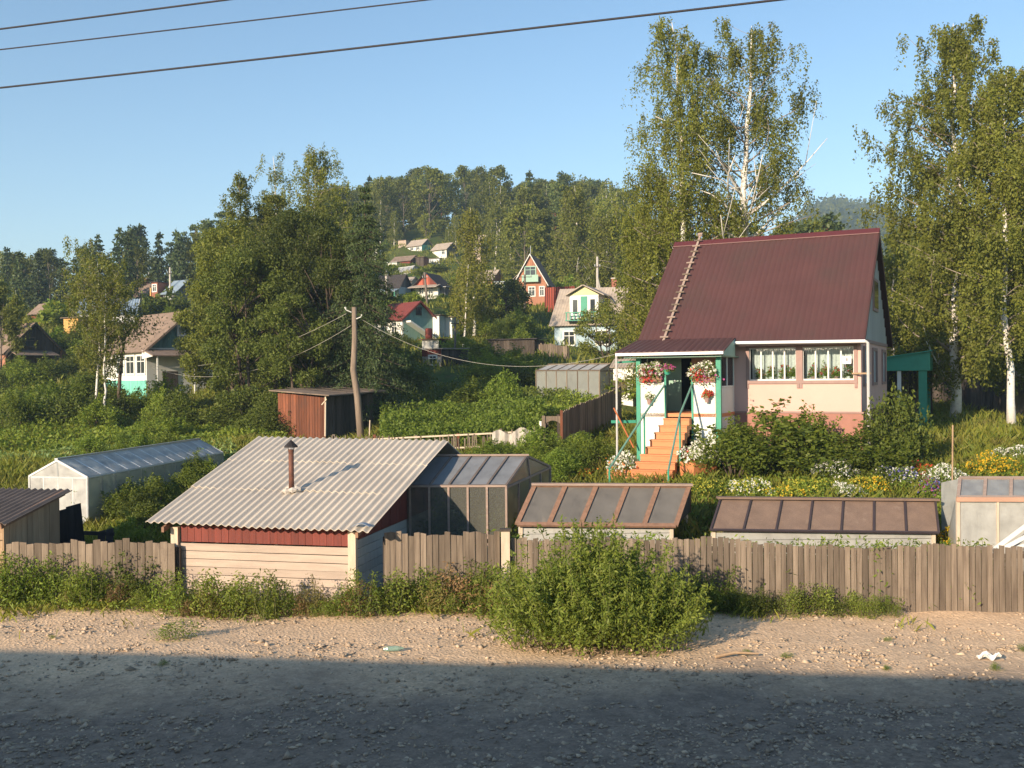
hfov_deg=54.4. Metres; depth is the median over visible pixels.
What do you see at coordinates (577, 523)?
tall weed
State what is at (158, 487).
bush
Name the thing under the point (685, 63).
birch tree
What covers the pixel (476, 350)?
bush
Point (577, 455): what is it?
bush
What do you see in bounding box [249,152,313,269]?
birch tree
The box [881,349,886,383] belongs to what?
window
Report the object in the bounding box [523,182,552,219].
broadleaf tree
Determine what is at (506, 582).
tall weed
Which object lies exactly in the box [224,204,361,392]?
willow tree
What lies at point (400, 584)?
tall weed
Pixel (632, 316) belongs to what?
birch tree
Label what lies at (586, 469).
flower clump
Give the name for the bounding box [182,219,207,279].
birch tree
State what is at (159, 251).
spruce tree
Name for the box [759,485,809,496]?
flower clump
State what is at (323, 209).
pine tree
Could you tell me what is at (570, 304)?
dormer house
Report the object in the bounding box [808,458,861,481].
flower clump
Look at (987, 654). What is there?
paper scrap
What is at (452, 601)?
tall weed
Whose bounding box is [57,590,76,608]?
tall weed
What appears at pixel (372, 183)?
broadleaf tree
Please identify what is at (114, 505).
bush
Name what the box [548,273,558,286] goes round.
bush
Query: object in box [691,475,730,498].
flower clump
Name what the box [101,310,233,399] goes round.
country house
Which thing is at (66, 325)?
garden shed
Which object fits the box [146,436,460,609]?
bathhouse
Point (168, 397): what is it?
bush
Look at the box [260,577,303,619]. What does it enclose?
tall weed
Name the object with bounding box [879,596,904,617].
tall weed
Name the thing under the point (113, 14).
overhead cable
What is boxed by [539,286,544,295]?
window
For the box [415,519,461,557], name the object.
tall weed
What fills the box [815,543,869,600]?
tall weed
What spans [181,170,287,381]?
aspen tree
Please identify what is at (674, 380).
door
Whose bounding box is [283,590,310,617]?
tall weed
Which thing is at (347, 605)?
tall weed
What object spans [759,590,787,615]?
tall weed
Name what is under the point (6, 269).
spruce tree
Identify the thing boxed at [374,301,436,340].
country house
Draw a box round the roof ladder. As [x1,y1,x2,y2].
[660,233,702,340]
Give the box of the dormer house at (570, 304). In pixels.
[549,278,634,350]
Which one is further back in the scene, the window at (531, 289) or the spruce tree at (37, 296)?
the spruce tree at (37, 296)
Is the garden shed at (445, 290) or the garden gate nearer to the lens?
the garden gate
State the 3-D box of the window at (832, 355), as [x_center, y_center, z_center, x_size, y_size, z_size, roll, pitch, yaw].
[9.879,-0.640,30.980,1.920,1.640,0.665,0,0,26]
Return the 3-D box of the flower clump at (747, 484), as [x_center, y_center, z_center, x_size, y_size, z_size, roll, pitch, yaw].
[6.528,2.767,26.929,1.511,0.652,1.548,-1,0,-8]
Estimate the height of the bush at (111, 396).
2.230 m
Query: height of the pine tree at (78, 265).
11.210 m
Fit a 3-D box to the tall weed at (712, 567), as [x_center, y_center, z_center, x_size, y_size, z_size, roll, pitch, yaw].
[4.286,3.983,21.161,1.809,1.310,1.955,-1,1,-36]
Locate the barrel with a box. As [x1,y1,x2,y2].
[425,328,431,338]
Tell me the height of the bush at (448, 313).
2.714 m
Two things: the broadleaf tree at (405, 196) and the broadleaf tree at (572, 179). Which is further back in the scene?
the broadleaf tree at (405, 196)
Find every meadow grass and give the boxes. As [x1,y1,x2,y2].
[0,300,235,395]
[0,379,303,478]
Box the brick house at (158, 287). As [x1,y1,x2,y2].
[150,281,168,296]
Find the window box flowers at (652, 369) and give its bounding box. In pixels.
[634,360,664,388]
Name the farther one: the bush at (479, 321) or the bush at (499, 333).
the bush at (479, 321)
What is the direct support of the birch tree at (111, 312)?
on the ground at (444, 375)
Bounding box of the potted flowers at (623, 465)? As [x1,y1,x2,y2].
[593,449,640,479]
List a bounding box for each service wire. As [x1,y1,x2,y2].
[153,314,344,366]
[154,326,349,376]
[363,320,614,366]
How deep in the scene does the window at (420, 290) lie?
125.52 m
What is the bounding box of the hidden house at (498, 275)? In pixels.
[476,270,503,285]
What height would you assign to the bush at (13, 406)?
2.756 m
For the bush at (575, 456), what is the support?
on the ground at (444, 375)
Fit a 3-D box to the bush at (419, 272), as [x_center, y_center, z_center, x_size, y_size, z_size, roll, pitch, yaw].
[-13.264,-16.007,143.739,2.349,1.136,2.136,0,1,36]
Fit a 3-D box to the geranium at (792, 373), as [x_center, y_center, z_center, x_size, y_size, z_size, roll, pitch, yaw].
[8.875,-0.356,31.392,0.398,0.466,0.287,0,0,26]
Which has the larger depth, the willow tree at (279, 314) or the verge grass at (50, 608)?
the willow tree at (279, 314)
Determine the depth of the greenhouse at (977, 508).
22.30 m
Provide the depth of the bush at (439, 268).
148.12 m
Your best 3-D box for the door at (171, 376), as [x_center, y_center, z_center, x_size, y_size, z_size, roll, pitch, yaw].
[-21.275,0.257,62.030,0.088,2.100,1.000,0,1,45]
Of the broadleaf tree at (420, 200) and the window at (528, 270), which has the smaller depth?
the window at (528, 270)
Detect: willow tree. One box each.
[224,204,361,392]
[250,292,338,404]
[266,221,388,387]
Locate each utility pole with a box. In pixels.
[167,267,171,289]
[344,307,370,437]
[422,272,428,307]
[451,317,458,349]
[518,274,525,307]
[594,257,600,287]
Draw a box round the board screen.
[59,503,114,542]
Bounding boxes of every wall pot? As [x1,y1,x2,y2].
[644,391,654,404]
[700,388,713,402]
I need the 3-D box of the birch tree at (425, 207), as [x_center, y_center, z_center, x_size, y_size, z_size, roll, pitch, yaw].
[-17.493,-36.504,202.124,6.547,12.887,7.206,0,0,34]
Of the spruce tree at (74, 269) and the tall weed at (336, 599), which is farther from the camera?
the spruce tree at (74, 269)
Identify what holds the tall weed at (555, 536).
on the ground at (444, 375)
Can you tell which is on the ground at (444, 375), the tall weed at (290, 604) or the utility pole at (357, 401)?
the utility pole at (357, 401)
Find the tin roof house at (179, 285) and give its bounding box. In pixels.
[160,280,193,300]
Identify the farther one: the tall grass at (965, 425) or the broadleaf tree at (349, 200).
the broadleaf tree at (349, 200)
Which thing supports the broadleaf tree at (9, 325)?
on the ground at (444, 375)
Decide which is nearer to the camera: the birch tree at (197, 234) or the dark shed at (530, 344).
the dark shed at (530, 344)
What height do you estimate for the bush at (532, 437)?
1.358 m
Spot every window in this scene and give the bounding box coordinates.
[24,337,35,347]
[116,355,124,374]
[125,355,134,374]
[136,354,145,374]
[152,284,156,291]
[177,323,190,336]
[391,321,397,331]
[416,307,421,314]
[418,287,424,294]
[428,287,433,293]
[428,355,437,365]
[524,266,535,274]
[528,286,535,296]
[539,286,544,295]
[563,330,575,345]
[595,329,607,345]
[613,380,626,393]
[746,345,804,387]
[799,344,856,387]
[863,346,866,385]
[872,278,878,311]
[872,348,877,384]
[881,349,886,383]
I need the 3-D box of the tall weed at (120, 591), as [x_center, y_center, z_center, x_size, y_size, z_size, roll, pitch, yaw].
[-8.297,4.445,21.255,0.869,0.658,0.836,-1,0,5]
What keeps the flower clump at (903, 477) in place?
on the ground at (444, 375)
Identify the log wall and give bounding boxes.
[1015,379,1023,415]
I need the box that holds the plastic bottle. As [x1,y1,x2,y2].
[384,646,403,651]
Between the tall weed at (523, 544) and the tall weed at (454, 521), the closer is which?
the tall weed at (523, 544)
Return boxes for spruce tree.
[0,246,15,296]
[8,250,32,309]
[26,249,50,307]
[53,258,70,304]
[64,258,79,301]
[84,234,107,294]
[109,227,125,282]
[117,233,141,299]
[149,232,168,283]
[167,227,185,279]
[168,232,191,282]
[181,231,186,251]
[182,235,190,268]
[309,183,418,420]
[362,174,372,231]
[458,175,471,229]
[524,168,534,188]
[526,180,537,249]
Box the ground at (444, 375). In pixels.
[0,225,1023,609]
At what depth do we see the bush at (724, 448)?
28.21 m
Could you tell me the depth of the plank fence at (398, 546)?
21.03 m
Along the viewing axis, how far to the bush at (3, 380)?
62.74 m
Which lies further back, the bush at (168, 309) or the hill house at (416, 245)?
the hill house at (416, 245)
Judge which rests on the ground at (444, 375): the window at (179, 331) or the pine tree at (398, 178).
the pine tree at (398, 178)
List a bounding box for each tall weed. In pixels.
[0,549,37,605]
[0,551,49,609]
[0,561,37,607]
[13,550,78,606]
[14,555,70,609]
[15,591,30,603]
[19,572,50,603]
[41,568,94,607]
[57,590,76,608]
[58,561,113,610]
[60,563,108,605]
[80,581,113,605]
[94,549,160,608]
[100,578,141,606]
[103,589,120,606]
[117,580,151,606]
[122,588,150,612]
[137,568,183,609]
[137,569,197,618]
[139,582,157,600]
[146,616,206,641]
[158,659,167,666]
[166,580,204,616]
[169,567,241,620]
[175,599,196,617]
[189,578,228,616]
[197,570,278,622]
[197,581,241,618]
[212,581,252,618]
[230,568,304,622]
[237,582,257,614]
[254,597,280,618]
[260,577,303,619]
[262,603,286,619]
[282,592,297,614]
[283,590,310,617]
[290,587,308,615]
[293,574,335,617]
[302,603,324,616]
[319,598,336,616]
[324,597,342,617]
[325,584,358,618]
[328,568,394,622]
[329,588,352,613]
[332,580,381,619]
[353,567,429,621]
[360,572,412,617]
[374,583,405,612]
[396,578,419,602]
[399,563,442,611]
[404,565,456,618]
[411,577,454,613]
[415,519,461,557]
[419,503,470,549]
[420,561,477,616]
[426,498,491,551]
[431,492,457,529]
[431,498,499,534]
[436,501,497,533]
[437,592,465,614]
[442,487,504,528]
[444,557,494,615]
[444,568,492,611]
[455,560,508,616]
[457,510,493,560]
[457,563,526,620]
[462,575,517,618]
[462,589,487,616]
[470,495,504,534]
[474,505,517,553]
[474,509,499,547]
[475,531,538,566]
[492,523,577,574]
[513,534,540,577]
[527,531,606,566]
[541,528,582,548]
[558,518,625,541]
[568,519,604,555]
[604,531,653,557]
[636,528,700,575]
[643,534,672,573]
[666,543,722,599]
[674,564,713,614]
[683,544,746,582]
[693,564,743,615]
[709,583,750,616]
[710,588,728,615]
[712,584,741,613]
[726,590,751,615]
[731,534,763,591]
[739,587,774,616]
[742,596,755,614]
[744,586,775,617]
[746,541,803,596]
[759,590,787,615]
[763,537,807,598]
[763,537,823,607]
[772,582,819,621]
[785,581,825,616]
[786,533,850,592]
[802,583,844,617]
[815,539,833,593]
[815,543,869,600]
[816,593,853,617]
[821,540,868,597]
[837,589,861,616]
[845,535,905,604]
[845,597,871,617]
[848,545,868,595]
[854,593,886,622]
[862,541,915,609]
[870,592,898,614]
[874,538,921,592]
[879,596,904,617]
[893,537,935,606]
[897,538,929,599]
[915,543,975,607]
[940,537,959,544]
[968,537,1023,588]
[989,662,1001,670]
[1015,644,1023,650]
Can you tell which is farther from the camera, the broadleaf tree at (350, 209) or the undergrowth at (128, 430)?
the broadleaf tree at (350, 209)
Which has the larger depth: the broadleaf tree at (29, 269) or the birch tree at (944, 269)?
the broadleaf tree at (29, 269)
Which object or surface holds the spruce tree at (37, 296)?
on the ground at (444, 375)
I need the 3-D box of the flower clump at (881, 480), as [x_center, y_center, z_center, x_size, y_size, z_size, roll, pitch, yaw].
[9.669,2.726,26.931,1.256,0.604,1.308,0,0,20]
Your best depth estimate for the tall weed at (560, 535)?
21.48 m
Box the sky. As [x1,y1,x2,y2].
[0,0,1023,300]
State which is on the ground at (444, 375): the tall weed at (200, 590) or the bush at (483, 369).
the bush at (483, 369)
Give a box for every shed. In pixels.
[0,487,71,573]
[27,304,44,326]
[64,317,92,333]
[269,385,385,438]
[397,239,409,247]
[408,277,417,284]
[414,256,428,267]
[418,339,449,349]
[418,348,471,366]
[429,258,443,264]
[440,286,450,295]
[485,338,547,356]
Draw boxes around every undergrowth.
[0,417,287,452]
[0,588,484,614]
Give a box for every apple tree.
[69,304,172,403]
[573,299,632,360]
[610,312,643,362]
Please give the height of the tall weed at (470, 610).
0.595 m
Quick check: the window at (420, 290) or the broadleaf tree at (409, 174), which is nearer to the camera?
the window at (420, 290)
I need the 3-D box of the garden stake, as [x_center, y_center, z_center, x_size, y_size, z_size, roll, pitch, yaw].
[11.732,2.144,26.517,0.068,2.101,0.044,-1,0,0]
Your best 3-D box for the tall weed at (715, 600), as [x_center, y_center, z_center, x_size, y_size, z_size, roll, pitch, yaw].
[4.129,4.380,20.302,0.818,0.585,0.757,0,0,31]
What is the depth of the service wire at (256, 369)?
48.19 m
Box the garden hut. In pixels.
[610,358,635,405]
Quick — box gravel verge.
[0,598,1023,767]
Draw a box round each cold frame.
[515,483,692,560]
[709,496,939,565]
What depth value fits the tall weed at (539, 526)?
21.70 m
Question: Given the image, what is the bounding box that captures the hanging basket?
[658,358,675,374]
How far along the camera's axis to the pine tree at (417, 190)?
208.43 m
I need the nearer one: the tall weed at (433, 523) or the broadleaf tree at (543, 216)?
the tall weed at (433, 523)
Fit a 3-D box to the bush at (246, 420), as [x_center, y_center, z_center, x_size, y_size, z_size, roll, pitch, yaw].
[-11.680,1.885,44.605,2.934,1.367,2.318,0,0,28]
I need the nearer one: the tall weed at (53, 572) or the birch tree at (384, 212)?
the tall weed at (53, 572)
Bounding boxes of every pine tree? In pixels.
[40,247,60,297]
[54,261,70,293]
[71,245,88,293]
[113,228,149,282]
[125,223,158,280]
[164,242,174,281]
[183,224,199,250]
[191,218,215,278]
[213,211,232,240]
[310,200,351,274]
[393,175,410,221]
[413,175,428,214]
[419,169,444,220]
[436,177,453,218]
[444,173,453,216]
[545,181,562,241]
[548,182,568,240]
[554,170,570,205]
[586,178,598,204]
[594,179,605,193]
[770,219,803,234]
[789,220,822,233]
[806,211,848,231]
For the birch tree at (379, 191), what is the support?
on the ground at (444, 375)
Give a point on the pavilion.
(919, 362)
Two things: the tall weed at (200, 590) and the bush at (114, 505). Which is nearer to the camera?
the tall weed at (200, 590)
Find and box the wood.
[795,193,940,267]
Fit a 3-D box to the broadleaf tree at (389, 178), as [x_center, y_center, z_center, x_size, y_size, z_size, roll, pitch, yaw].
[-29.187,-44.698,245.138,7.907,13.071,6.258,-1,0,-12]
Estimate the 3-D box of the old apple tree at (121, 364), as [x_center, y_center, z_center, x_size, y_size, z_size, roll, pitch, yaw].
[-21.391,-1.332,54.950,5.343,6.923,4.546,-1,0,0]
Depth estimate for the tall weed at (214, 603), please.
20.25 m
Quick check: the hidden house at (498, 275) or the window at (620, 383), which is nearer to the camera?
the window at (620, 383)
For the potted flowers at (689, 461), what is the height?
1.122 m
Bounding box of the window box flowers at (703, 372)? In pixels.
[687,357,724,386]
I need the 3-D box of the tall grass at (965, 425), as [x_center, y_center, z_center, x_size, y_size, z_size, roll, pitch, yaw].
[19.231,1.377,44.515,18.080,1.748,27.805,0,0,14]
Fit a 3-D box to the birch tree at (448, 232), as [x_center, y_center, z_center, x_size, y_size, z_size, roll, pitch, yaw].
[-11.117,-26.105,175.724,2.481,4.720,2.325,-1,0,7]
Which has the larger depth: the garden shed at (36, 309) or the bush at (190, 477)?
the garden shed at (36, 309)
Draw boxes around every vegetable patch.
[0,436,237,462]
[378,394,546,445]
[397,377,570,415]
[534,389,598,415]
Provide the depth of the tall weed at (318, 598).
20.33 m
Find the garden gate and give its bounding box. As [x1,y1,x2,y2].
[539,410,562,438]
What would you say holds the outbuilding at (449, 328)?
on the ground at (444, 375)
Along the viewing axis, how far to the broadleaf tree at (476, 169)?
236.19 m
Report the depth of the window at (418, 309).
81.10 m
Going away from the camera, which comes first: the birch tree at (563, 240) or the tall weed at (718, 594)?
the tall weed at (718, 594)
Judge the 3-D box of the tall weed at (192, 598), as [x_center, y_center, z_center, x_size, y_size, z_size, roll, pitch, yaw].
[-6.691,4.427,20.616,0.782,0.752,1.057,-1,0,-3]
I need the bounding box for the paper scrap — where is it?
[976,651,1001,660]
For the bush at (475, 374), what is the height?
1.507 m
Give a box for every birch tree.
[0,251,6,277]
[1,288,36,357]
[51,236,146,397]
[66,267,142,404]
[76,238,97,293]
[130,239,149,280]
[139,250,156,276]
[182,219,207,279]
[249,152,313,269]
[268,142,375,322]
[348,185,358,226]
[361,177,392,243]
[370,199,393,232]
[384,210,403,245]
[408,172,442,230]
[436,173,469,234]
[442,224,453,242]
[446,207,503,335]
[447,216,462,242]
[448,166,471,213]
[450,263,480,346]
[468,166,491,227]
[473,177,509,245]
[481,184,520,255]
[482,199,506,268]
[490,206,529,275]
[514,180,528,202]
[515,201,551,265]
[543,184,551,216]
[545,184,608,284]
[547,201,559,251]
[551,200,587,281]
[562,209,637,296]
[577,174,590,186]
[583,194,601,266]
[591,194,621,282]
[593,178,617,204]
[596,158,703,407]
[598,188,631,238]
[605,193,631,257]
[608,16,775,338]
[616,209,656,303]
[622,204,635,280]
[637,15,826,240]
[845,14,1023,419]
[882,233,939,356]
[889,242,945,352]
[901,224,970,364]
[906,66,1023,423]
[940,102,1023,396]
[998,234,1023,376]
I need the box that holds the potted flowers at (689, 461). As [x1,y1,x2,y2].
[676,439,722,477]
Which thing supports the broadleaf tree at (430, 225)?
on the ground at (444, 375)
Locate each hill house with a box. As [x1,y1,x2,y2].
[406,239,432,250]
[430,242,459,259]
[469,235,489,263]
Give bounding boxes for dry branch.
[715,651,758,657]
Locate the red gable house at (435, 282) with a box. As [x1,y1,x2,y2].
[407,273,450,298]
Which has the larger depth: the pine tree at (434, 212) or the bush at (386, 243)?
the pine tree at (434, 212)
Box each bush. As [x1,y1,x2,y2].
[0,355,45,387]
[0,369,16,393]
[0,380,39,413]
[0,382,47,428]
[0,390,70,416]
[1,353,33,377]
[1,367,75,400]
[11,385,59,425]
[16,351,73,383]
[28,387,104,425]
[32,298,75,325]
[35,379,71,417]
[45,305,79,331]
[48,324,68,345]
[53,353,93,375]
[55,322,90,352]
[61,372,95,401]
[65,328,103,354]
[66,393,132,427]
[67,368,100,389]
[67,371,130,399]
[70,372,98,399]
[71,434,113,454]
[72,384,137,419]
[94,384,131,409]
[97,476,148,521]
[106,438,132,450]
[107,431,135,448]
[107,481,157,508]
[109,510,157,542]
[113,487,170,520]
[121,386,149,412]
[124,498,170,533]
[126,432,154,447]
[131,408,157,426]
[132,409,198,438]
[133,472,180,504]
[134,291,159,314]
[134,370,196,407]
[137,383,171,423]
[141,286,190,312]
[151,427,175,443]
[152,388,195,421]
[153,402,207,425]
[154,390,202,425]
[156,302,177,312]
[168,460,203,490]
[180,451,210,477]
[187,403,247,426]
[198,453,223,476]
[228,411,275,435]
[238,391,276,431]
[245,402,294,435]
[252,393,277,421]
[378,358,442,390]
[381,240,390,248]
[382,366,415,389]
[386,264,399,271]
[388,331,400,342]
[392,269,404,274]
[394,334,419,348]
[396,346,425,363]
[403,292,425,302]
[413,269,426,275]
[429,264,451,272]
[434,329,475,353]
[435,293,449,299]
[441,375,498,411]
[445,307,476,333]
[455,354,521,386]
[458,338,502,367]
[463,361,490,381]
[465,437,514,453]
[466,315,493,331]
[469,344,498,370]
[475,284,504,305]
[476,316,498,336]
[476,514,717,659]
[478,309,496,320]
[478,369,525,409]
[485,348,537,368]
[486,366,522,385]
[487,314,528,338]
[487,441,513,452]
[489,362,538,385]
[494,306,544,335]
[496,342,541,364]
[503,321,533,347]
[507,442,532,453]
[513,423,563,452]
[517,360,567,384]
[522,440,560,467]
[524,358,554,384]
[538,431,566,456]
[542,448,586,475]
[543,447,585,482]
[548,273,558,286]
[549,436,579,448]
[553,431,591,453]
[555,272,580,286]
[557,446,597,469]
[563,444,589,468]
[564,430,594,447]
[580,431,625,466]
[605,376,635,404]
[689,396,856,479]
[694,411,780,478]
[768,399,848,464]
[814,419,922,478]
[851,382,936,463]
[894,427,946,464]
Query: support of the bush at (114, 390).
on the ground at (444, 375)
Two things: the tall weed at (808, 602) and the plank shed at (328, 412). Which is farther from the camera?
the plank shed at (328, 412)
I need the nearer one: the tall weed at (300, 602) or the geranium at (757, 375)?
the tall weed at (300, 602)
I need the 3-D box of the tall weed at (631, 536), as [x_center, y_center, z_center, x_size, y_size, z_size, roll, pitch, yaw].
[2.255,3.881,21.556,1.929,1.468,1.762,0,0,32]
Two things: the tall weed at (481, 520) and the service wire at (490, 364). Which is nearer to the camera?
the tall weed at (481, 520)
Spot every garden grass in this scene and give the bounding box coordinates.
[306,404,650,546]
[606,430,1023,561]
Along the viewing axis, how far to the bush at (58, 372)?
69.07 m
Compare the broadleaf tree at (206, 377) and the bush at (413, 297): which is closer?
the broadleaf tree at (206, 377)
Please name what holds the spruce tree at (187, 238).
on the ground at (444, 375)
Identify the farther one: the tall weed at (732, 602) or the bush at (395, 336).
the bush at (395, 336)
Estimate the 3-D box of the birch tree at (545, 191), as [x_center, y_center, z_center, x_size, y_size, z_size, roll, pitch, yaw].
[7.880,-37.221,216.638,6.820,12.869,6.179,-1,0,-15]
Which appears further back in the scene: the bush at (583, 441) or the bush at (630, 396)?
the bush at (630, 396)
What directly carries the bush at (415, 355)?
on the ground at (444, 375)
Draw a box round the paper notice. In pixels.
[842,356,850,363]
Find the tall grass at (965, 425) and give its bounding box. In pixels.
[883,399,1023,449]
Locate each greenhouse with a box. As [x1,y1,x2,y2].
[28,438,223,523]
[393,454,550,568]
[398,266,418,273]
[535,363,612,396]
[941,476,1023,548]
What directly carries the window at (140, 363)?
in the country house at (138, 369)
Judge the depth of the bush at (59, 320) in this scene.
89.24 m
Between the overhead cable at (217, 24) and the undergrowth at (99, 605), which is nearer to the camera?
the overhead cable at (217, 24)
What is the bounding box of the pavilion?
[887,349,937,425]
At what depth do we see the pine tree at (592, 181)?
214.49 m
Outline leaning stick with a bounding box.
[613,408,633,447]
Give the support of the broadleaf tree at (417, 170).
on the ground at (444, 375)
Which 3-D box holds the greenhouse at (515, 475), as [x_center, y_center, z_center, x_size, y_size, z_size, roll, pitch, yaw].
[-0.929,3.130,25.823,4.056,2.641,3.669,-1,0,0]
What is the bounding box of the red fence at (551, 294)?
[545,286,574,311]
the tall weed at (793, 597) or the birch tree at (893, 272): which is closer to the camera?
the tall weed at (793, 597)
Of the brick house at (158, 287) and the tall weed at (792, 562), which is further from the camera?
the brick house at (158, 287)
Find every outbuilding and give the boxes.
[433,314,449,336]
[446,316,459,337]
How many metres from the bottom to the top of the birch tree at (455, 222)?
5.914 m
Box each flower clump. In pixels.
[574,466,593,478]
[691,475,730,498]
[721,474,775,495]
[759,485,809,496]
[780,475,833,496]
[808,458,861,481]
[823,480,866,496]
[846,474,892,494]
[872,464,920,485]
[903,460,934,476]
[911,476,943,497]
[919,462,969,483]
[936,526,949,543]
[958,448,1022,475]
[989,443,1023,459]
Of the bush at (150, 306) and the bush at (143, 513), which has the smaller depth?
the bush at (143, 513)
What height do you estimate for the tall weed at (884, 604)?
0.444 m
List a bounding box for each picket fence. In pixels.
[331,424,545,450]
[531,343,568,358]
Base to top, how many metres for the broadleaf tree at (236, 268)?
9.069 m
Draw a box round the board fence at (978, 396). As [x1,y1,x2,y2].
[932,374,1006,415]
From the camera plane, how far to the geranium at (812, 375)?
31.10 m
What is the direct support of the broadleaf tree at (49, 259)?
on the ground at (444, 375)
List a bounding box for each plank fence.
[1,538,181,600]
[383,531,500,603]
[510,536,1023,612]
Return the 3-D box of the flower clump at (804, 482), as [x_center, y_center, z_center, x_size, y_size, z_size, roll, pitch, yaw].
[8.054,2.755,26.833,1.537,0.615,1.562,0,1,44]
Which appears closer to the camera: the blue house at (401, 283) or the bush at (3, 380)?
the bush at (3, 380)
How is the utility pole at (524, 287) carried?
on the ground at (444, 375)
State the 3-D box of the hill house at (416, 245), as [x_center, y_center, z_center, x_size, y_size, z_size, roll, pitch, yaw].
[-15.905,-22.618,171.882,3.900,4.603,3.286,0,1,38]
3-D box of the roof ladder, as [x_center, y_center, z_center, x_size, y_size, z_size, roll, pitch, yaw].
[5.927,-3.459,34.505,0.280,4.143,4.734,0,0,26]
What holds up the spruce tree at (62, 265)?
on the ground at (444, 375)
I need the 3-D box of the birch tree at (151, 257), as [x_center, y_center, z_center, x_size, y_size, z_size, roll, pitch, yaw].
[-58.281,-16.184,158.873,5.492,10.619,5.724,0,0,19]
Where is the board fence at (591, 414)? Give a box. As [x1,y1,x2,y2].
[557,386,621,440]
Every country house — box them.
[2,322,67,366]
[76,299,142,329]
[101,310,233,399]
[113,279,151,300]
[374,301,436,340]
[608,228,892,482]
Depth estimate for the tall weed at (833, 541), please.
20.88 m
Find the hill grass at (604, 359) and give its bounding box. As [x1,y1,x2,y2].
[318,238,623,374]
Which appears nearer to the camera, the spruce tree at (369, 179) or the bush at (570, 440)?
the bush at (570, 440)
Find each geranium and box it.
[755,367,764,378]
[764,366,776,378]
[778,364,788,378]
[787,365,795,378]
[807,362,818,378]
[819,360,830,378]
[831,366,842,378]
[843,364,852,378]
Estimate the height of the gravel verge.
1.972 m
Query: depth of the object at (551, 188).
155.47 m
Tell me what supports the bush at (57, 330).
on the ground at (444, 375)
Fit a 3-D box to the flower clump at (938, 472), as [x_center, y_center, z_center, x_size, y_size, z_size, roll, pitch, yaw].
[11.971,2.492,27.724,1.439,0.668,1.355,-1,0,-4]
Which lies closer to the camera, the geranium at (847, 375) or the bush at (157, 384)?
the geranium at (847, 375)
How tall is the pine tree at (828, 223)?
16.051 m
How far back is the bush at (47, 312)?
92.26 m
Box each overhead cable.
[0,0,228,29]
[0,0,427,49]
[0,0,782,88]
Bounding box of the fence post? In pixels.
[499,528,510,580]
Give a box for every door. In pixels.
[162,371,177,399]
[663,355,681,410]
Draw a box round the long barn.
[390,255,416,262]
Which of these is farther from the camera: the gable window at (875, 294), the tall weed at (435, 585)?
the gable window at (875, 294)
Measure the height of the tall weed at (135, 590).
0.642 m
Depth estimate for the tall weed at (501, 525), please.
24.69 m
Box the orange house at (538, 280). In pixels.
[513,246,554,305]
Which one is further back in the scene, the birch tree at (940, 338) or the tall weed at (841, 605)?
the birch tree at (940, 338)
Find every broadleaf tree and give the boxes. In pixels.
[0,279,12,318]
[0,285,24,374]
[1,251,28,294]
[1,292,10,323]
[7,258,35,304]
[22,248,56,297]
[31,250,61,303]
[127,245,151,288]
[171,215,291,405]
[177,295,257,397]
[181,226,218,289]
[190,232,235,311]
[195,243,300,416]
[237,215,259,230]
[248,193,305,388]
[310,215,348,324]
[316,189,367,309]
[335,185,361,227]
[352,186,363,208]
[362,177,390,228]
[368,178,404,242]
[384,176,393,189]
[384,213,399,243]
[389,178,415,235]
[389,180,405,227]
[399,176,416,229]
[405,167,438,223]
[405,168,419,218]
[409,165,451,237]
[417,214,434,242]
[442,175,456,224]
[450,164,476,232]
[470,165,487,197]
[471,172,494,216]
[479,164,515,231]
[484,277,532,318]
[499,202,547,281]
[501,180,513,207]
[502,187,548,265]
[511,181,524,207]
[515,188,547,258]
[522,207,567,278]
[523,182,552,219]
[533,178,550,208]
[551,172,579,227]
[571,181,594,213]
[589,184,607,200]
[604,189,635,216]
[611,232,667,358]
[625,189,648,215]
[883,223,942,331]
[888,238,948,351]
[889,252,970,383]
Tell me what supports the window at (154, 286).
in the brick house at (158, 287)
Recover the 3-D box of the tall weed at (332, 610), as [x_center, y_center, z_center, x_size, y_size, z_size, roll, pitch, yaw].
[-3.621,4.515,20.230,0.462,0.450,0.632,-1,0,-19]
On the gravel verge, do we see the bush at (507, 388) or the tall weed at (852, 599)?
the tall weed at (852, 599)
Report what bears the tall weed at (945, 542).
on the ground at (444, 375)
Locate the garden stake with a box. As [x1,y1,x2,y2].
[951,425,953,479]
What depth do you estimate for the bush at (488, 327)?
83.33 m
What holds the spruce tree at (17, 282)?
on the ground at (444, 375)
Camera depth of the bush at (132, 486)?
30.35 m
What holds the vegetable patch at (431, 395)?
on the ground at (444, 375)
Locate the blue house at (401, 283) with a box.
[378,274,413,295]
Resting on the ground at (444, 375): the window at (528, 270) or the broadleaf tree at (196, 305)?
the broadleaf tree at (196, 305)
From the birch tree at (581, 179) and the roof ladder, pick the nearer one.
the roof ladder
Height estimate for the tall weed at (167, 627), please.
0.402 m
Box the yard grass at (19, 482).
[0,462,232,582]
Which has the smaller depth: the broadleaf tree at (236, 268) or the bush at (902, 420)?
the bush at (902, 420)
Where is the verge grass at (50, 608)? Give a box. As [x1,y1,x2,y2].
[0,593,934,640]
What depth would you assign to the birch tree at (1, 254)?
150.26 m
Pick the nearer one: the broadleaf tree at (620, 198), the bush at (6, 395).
the bush at (6, 395)
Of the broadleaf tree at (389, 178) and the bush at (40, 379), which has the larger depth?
the broadleaf tree at (389, 178)
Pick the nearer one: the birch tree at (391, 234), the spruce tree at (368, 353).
the spruce tree at (368, 353)

